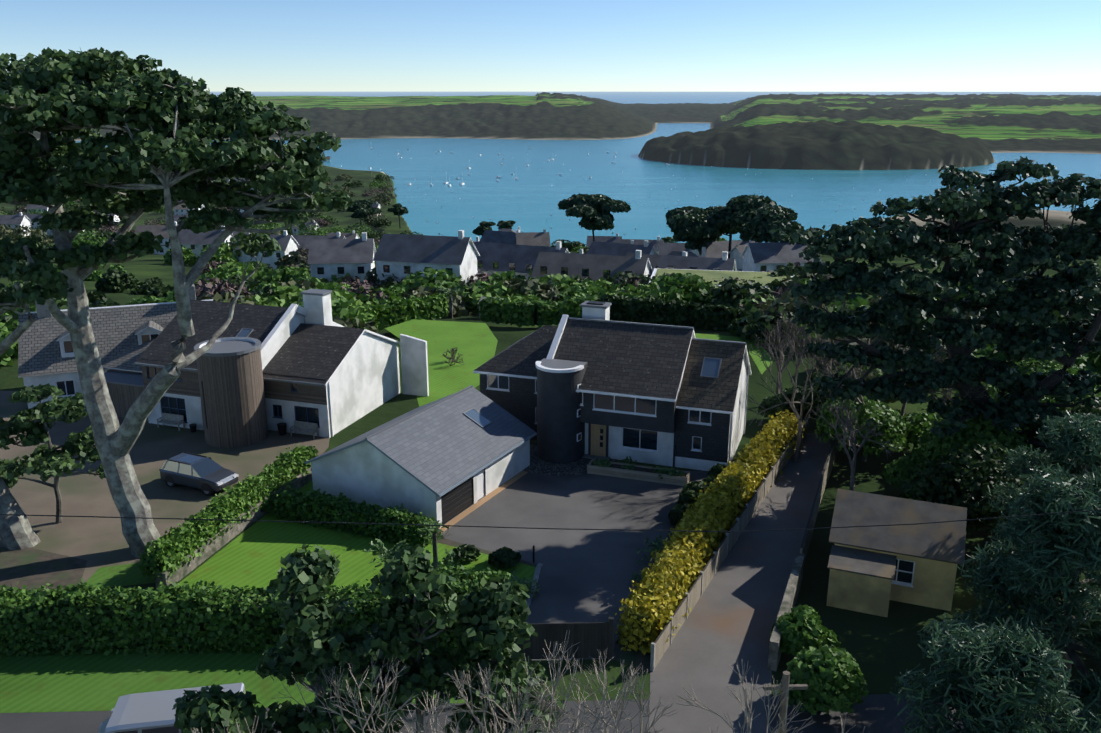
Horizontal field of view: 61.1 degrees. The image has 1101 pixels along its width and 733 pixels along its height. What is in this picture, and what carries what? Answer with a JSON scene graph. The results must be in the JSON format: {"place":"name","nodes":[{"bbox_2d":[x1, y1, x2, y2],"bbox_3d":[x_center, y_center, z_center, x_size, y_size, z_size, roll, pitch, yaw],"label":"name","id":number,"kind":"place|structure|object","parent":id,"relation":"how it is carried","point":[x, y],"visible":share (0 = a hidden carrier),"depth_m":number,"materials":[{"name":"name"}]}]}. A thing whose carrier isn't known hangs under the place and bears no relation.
{"place":"outdoors","nodes":[
{"label":"outdoors","id":0,"kind":"place"},
{"bbox_2d":[0,92,1100,712],"bbox_3d":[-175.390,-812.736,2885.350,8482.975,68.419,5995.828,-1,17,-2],"label":"terrain","id":1,"kind":"structure","parent":0,"point":[852,132],"depth_m":941.82,"materials":[{"name":"green plant"}]},
{"bbox_2d":[0,383,105,523],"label":"young pine","id":2,"kind":"object","parent":1,"relation":"on","point":[50,463],"depth_m":47.97,"materials":[{"name":"green plant"}]},
{"bbox_2d":[18,284,212,408],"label":"cottage","id":3,"kind":"structure","parent":1,"relation":"on","point":[46,355],"depth_m":68.55,"materials":[{"name":"tile"}]},
{"bbox_2d":[0,47,353,557],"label":"pine tree","id":4,"kind":"object","parent":1,"relation":"on","point":[48,88],"depth_m":41.88,"materials":[{"name":"green plant"}]},
{"bbox_2d":[172,684,272,732],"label":"bush","id":5,"kind":"object","parent":1,"relation":"on","point":[214,704],"depth_m":26.41,"materials":[{"name":"green plant"}]},
{"bbox_2d":[137,444,320,578],"bbox_3d":[-16.590,7.041,49.795,2.309,1.773,15.088,4,17,14],"label":"boundary hedge","id":6,"kind":"object","parent":1,"relation":"on","point":[175,536],"depth_m":47.80,"materials":[{"name":"green plant"}]},
{"bbox_2d":[154,465,311,588],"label":"stone boundary wall","id":7,"kind":"structure","parent":1,"relation":"on","point":[301,480],"depth_m":47.26,"materials":[{"name":"grey stone"}]},
{"bbox_2d":[102,289,428,447],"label":"neighbour house","id":8,"kind":"structure","parent":1,"relation":"on","point":[254,374],"depth_m":63.78,"materials":[{"name":"white paint"}]},
{"bbox_2d":[345,199,382,228],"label":"pine","id":9,"kind":"object","parent":1,"relation":"on","point":[358,208],"depth_m":457.96,"materials":[{"name":"green plant"}]},
{"bbox_2d":[387,203,407,227],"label":"pine","id":10,"kind":"object","parent":1,"relation":"on","point":[398,209],"depth_m":485.77,"materials":[{"name":"green plant"}]},
{"bbox_2d":[354,293,448,328],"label":"hedge","id":11,"kind":"object","parent":1,"relation":"on","point":[426,302],"depth_m":97.96,"materials":[{"name":"green plant"}]},
{"bbox_2d":[0,152,821,318],"bbox_3d":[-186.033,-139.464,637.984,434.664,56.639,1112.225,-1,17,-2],"label":"village houses","id":12,"kind":"structure","parent":1,"relation":"on","point":[399,256],"depth_m":144.58,"materials":[{"name":"white"}]},
{"bbox_2d":[304,385,536,532],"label":"garage","id":13,"kind":"structure","parent":1,"relation":"on","point":[429,460],"depth_m":51.72,"materials":[{"name":"grey tile"}]},
{"bbox_2d":[11,155,834,308],"bbox_3d":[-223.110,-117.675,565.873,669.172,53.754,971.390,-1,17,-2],"label":"bushes","id":14,"kind":"object","parent":1,"relation":"on","point":[209,288],"visible":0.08,"depth_m":128.42,"materials":[{"name":"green plant"}]},
{"bbox_2d":[197,242,716,330],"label":"bright bushes","id":15,"kind":"object","parent":1,"relation":"on","point":[227,257],"visible":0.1,"depth_m":112.16,"materials":[{"name":"green plant"}]},
{"bbox_2d":[431,561,512,651],"bbox_3d":[-3.380,9.984,39.074,3.844,3.410,2.985,-1,17,-2],"label":"shrub","id":16,"kind":"object","parent":1,"relation":"on","point":[472,579],"depth_m":38.69,"materials":[{"name":"green plant"}]},
{"bbox_2d":[472,221,495,235],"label":"pine","id":17,"kind":"object","parent":1,"relation":"on","point":[479,230],"depth_m":415.35,"materials":[{"name":"green plant"}]},
{"bbox_2d":[442,575,565,732],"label":"tree","id":18,"kind":"object","parent":1,"relation":"on","point":[506,611],"depth_m":29.57,"materials":[{"name":"green plant"}]},
{"bbox_2d":[496,220,515,229],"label":"pine","id":19,"kind":"object","parent":1,"relation":"on","point":[505,224],"visible":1,"depth_m":471.58,"materials":[{"name":"green plant"}]},
{"bbox_2d":[364,285,685,641],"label":"shrubs","id":20,"kind":"object","parent":1,"relation":"on","point":[603,463],"depth_m":44.15,"materials":[{"name":"green plant"}]},
{"bbox_2d":[296,234,780,367],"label":"bare trees","id":21,"kind":"object","parent":1,"relation":"on","point":[452,348],"visible":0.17,"depth_m":86.60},
{"bbox_2d":[478,296,602,327],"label":"hedge","id":22,"kind":"object","parent":1,"relation":"on","point":[516,307],"depth_m":95.09,"materials":[{"name":"green plant"}]},
{"bbox_2d":[0,166,1092,388],"bbox_3d":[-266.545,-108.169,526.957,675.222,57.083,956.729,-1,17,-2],"label":"dark bushes","id":23,"kind":"object","parent":1,"relation":"on","point":[728,292],"visible":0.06,"depth_m":122.32,"materials":[{"name":"green plant"}]},
{"bbox_2d":[0,167,1096,403],"bbox_3d":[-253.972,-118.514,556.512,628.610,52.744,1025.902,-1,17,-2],"label":"olive bushes","id":24,"kind":"object","parent":1,"relation":"on","point":[552,293],"visible":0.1,"depth_m":112.99,"materials":[{"name":"green plant"}]},
{"bbox_2d":[0,319,1100,732],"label":"ground sheets","id":25,"kind":"object","parent":1,"relation":"on","point":[722,631],"visible":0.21,"depth_m":45.71,"materials":[{"name":"concrete"}]},
{"bbox_2d":[99,683,245,732],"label":"silver van","id":26,"kind":"object","parent":25,"relation":"on","point":[149,712],"visible":0.38,"depth_m":31.82,"materials":[{"name":"grey paint"}]},
{"bbox_2d":[159,452,238,495],"bbox_3d":[-20.537,6.228,54.459,4.540,1.631,1.864,8,18,24],"label":"car","id":27,"kind":"object","parent":25,"relation":"on","point":[207,476],"visible":1,"depth_m":53.91,"materials":[{"name":"grey paint"}]},
{"bbox_2d":[0,579,440,657],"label":"road hedge","id":28,"kind":"object","parent":25,"relation":"on","point":[115,599],"depth_m":38.28,"materials":[{"name":"green plant"}]},
{"bbox_2d":[255,543,403,732],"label":"tree","id":29,"kind":"object","parent":25,"relation":"on","point":[306,579],"depth_m":27.85,"materials":[{"name":"green plant"}]},
{"bbox_2d":[271,485,438,547],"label":"hedge","id":30,"kind":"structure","parent":25,"relation":"on","point":[341,503],"depth_m":48.84,"materials":[{"name":"green plant"}]},
{"bbox_2d":[348,543,488,732],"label":"tree","id":31,"kind":"object","parent":25,"relation":"on","point":[428,675],"depth_m":29.04,"materials":[{"name":"green plant"}]},
{"bbox_2d":[190,630,869,732],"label":"bare shrub","id":32,"kind":"object","parent":25,"relation":"on","point":[616,722],"visible":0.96,"depth_m":24.43,"materials":[{"name":"plant"}]},
{"bbox_2d":[526,563,542,606],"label":"lawn kerb","id":33,"kind":"structure","parent":25,"relation":"on","point":[536,576],"depth_m":44.06,"materials":[{"name":"grey concrete"}]},
{"bbox_2d":[587,459,689,485],"bbox_3d":[5.266,6.369,55.916,6.100,0.550,1.000,6,17,18],"label":"planter","id":34,"kind":"object","parent":25,"relation":"on","point":[637,472],"visible":0.81,"depth_m":55.61,"materials":[{"name":"stone"}]},
{"bbox_2d":[452,355,1100,569],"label":"dark shrubs","id":35,"kind":"object","parent":25,"relation":"on","point":[972,493],"visible":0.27,"depth_m":47.00,"materials":[{"name":"green plant"}]},
{"bbox_2d":[889,612,1100,732],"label":"young pine","id":36,"kind":"object","parent":25,"relation":"on","point":[1019,652],"depth_m":27.95,"materials":[{"name":"green plant"}]},
{"bbox_2d":[0,152,1100,374],"bbox_3d":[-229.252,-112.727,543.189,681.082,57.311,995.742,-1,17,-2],"label":"laurel bushes","id":37,"kind":"object","parent":1,"relation":"on","point":[679,284],"visible":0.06,"depth_m":113.23,"materials":[{"name":"green plant"}]},
{"bbox_2d":[0,510,1100,732],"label":"utility pole","id":38,"kind":"object","parent":1,"relation":"on","point":[785,685],"visible":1,"depth_m":28.80,"materials":[{"name":"black"}]},
{"bbox_2d":[524,445,615,475],"bbox_3d":[0.177,5.928,58.310,7.300,0.001,4.445,6,17,18],"label":"cobble apron","id":39,"kind":"object","parent":1,"relation":"on","point":[537,465],"visible":0.38,"depth_m":57.49,"materials":[{"name":"grey stone"}]},
{"bbox_2d":[557,193,630,240],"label":"pine","id":40,"kind":"object","parent":1,"relation":"on","point":[591,210],"depth_m":234.90,"materials":[{"name":"green plant"}]},
{"bbox_2d":[473,301,751,470],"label":"house","id":41,"kind":"structure","parent":1,"relation":"on","point":[595,382],"depth_m":57.63,"materials":[{"name":"stone"}]},
{"bbox_2d":[598,293,749,331],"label":"hedge","id":42,"kind":"object","parent":1,"relation":"on","point":[726,314],"depth_m":94.03,"materials":[{"name":"green plant"}]},
{"bbox_2d":[513,419,841,671],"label":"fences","id":43,"kind":"object","parent":1,"relation":"on","point":[591,637],"visible":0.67,"depth_m":39.45,"materials":[{"name":"grey concrete"}]},
{"bbox_2d":[260,358,1100,714],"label":"laurel shrubs","id":44,"kind":"object","parent":1,"relation":"on","point":[822,664],"visible":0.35,"depth_m":50.99,"materials":[{"name":"green plant"}]},
{"bbox_2d":[672,234,722,249],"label":"pine","id":45,"kind":"object","parent":1,"relation":"on","point":[694,243],"depth_m":191.28,"materials":[{"name":"green plant"}]},
{"bbox_2d":[613,409,804,654],"bbox_3d":[9.410,7.034,49.979,3.121,2.907,28.161,8,18,25],"label":"yellow hedge","id":46,"kind":"object","parent":1,"relation":"on","point":[728,481],"depth_m":44.79,"materials":[{"name":"yellow plant"}]},
{"bbox_2d":[665,194,781,257],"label":"pine","id":47,"kind":"object","parent":1,"relation":"on","point":[692,220],"depth_m":174.95,"materials":[{"name":"green plant"}]},
{"bbox_2d":[739,205,803,242],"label":"pine","id":48,"kind":"object","parent":1,"relation":"on","point":[763,224],"depth_m":157.76,"materials":[{"name":"green plant"}]},
{"bbox_2d":[745,296,993,490],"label":"bare trees","id":49,"kind":"object","parent":1,"relation":"on","point":[790,343],"visible":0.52,"depth_m":56.79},
{"bbox_2d":[826,489,966,616],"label":"outbuilding","id":50,"kind":"structure","parent":1,"relation":"on","point":[874,570],"depth_m":41.83,"materials":[{"name":"beige paint"}]},
{"bbox_2d":[770,156,1100,464],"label":"tree","id":51,"kind":"object","parent":1,"relation":"on","point":[1007,253],"depth_m":50.53,"materials":[{"name":"green plant"}]},
{"bbox_2d":[948,462,1100,726],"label":"young pine","id":52,"kind":"object","parent":1,"relation":"on","point":[1030,564],"depth_m":32.13,"materials":[{"name":"green plant"}]},
{"bbox_2d":[980,410,1100,587],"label":"tree","id":53,"kind":"object","parent":1,"relation":"on","point":[1077,433],"depth_m":39.87,"materials":[{"name":"green plant"}]},
{"bbox_2d":[0,0,1100,91],"label":"sky","id":54,"kind":"structure","parent":0,"point":[249,45],"materials":[{"name":"blue"}]},
{"bbox_2d":[75,92,1100,245],"bbox_3d":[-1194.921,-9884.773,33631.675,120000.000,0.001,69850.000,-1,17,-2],"label":"sea water","id":55,"kind":"structure","parent":0,"point":[529,198],"depth_m":798.32,"materials":[{"name":"blue liquid"}]},
{"bbox_2d":[369,148,1009,234],"bbox_3d":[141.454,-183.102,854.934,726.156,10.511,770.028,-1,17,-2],"label":"sailboats","id":56,"kind":"object","parent":55,"relation":"on","point":[446,182],"visible":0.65,"depth_m":796.77,"materials":[{"name":"white"}]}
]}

